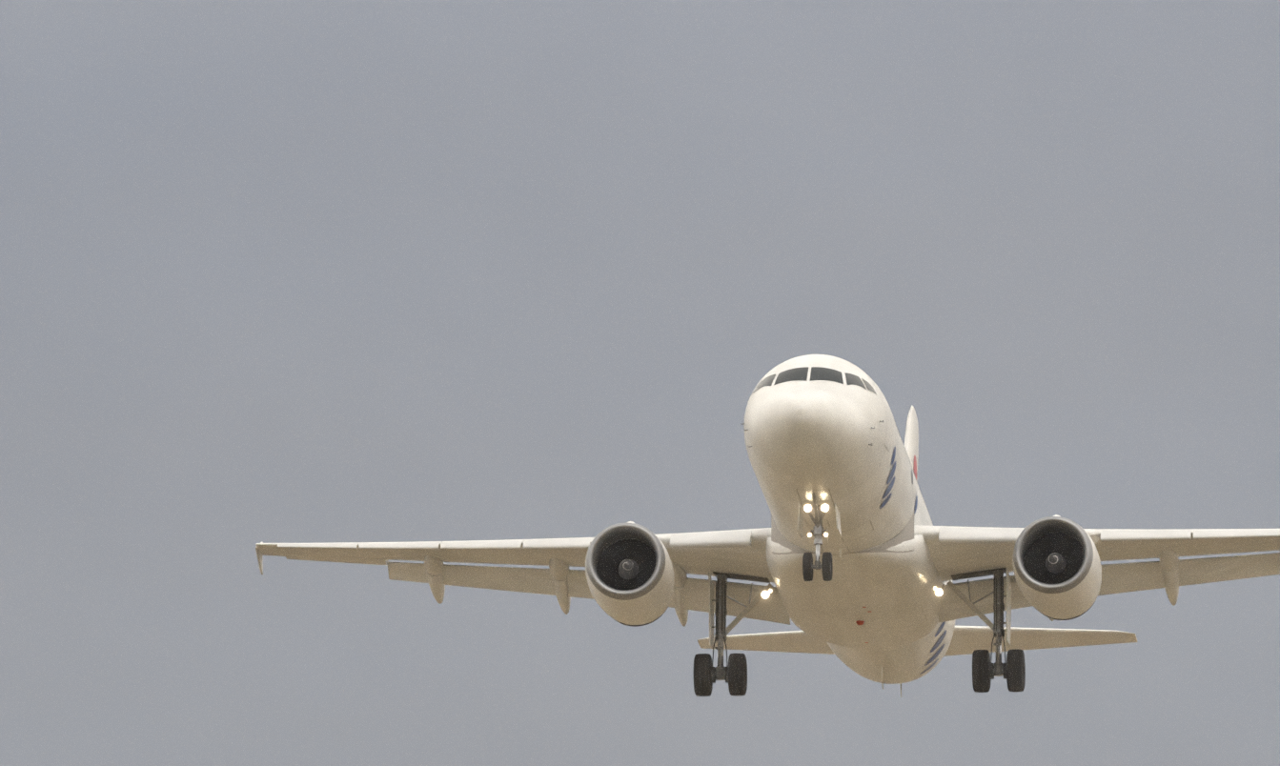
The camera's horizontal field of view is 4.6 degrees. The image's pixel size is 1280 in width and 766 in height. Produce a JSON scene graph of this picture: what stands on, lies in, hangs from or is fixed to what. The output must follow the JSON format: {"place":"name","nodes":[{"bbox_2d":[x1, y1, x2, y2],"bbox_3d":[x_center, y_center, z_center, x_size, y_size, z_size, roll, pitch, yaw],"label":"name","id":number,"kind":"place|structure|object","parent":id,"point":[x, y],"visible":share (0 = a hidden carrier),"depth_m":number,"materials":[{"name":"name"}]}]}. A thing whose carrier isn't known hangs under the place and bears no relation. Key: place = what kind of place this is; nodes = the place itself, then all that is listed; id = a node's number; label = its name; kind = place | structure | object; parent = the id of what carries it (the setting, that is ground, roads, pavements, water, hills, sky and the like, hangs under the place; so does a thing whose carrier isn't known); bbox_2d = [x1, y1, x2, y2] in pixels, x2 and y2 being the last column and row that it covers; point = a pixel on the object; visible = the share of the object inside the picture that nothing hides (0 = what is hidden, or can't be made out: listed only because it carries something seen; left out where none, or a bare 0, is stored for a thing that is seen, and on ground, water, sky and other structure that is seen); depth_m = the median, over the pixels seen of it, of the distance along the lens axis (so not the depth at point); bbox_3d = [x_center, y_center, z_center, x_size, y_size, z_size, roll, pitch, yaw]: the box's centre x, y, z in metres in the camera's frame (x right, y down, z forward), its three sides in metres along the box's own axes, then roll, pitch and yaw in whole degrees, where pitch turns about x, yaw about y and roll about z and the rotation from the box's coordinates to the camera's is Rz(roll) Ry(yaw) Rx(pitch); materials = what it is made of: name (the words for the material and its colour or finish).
{"place":"outdoors","nodes":[
{"label":"outdoors","id":0,"kind":"place"},
{"bbox_2d":[0,0,1279,765],"bbox_3d":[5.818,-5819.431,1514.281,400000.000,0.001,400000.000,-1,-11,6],"label":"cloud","id":1,"kind":"structure","parent":0,"point":[309,623],"depth_m":32292.05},
{"bbox_2d":[0,0,1279,765],"label":"sky","id":2,"kind":"structure","parent":0,"point":[266,253],"materials":[{"name":"grey"}]},
{"bbox_2d":[255,354,1279,697],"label":"aircraft","id":3,"kind":"object","parent":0,"point":[875,477],"visible":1,"depth_m":428.70,"materials":[{"name":"white paint"}]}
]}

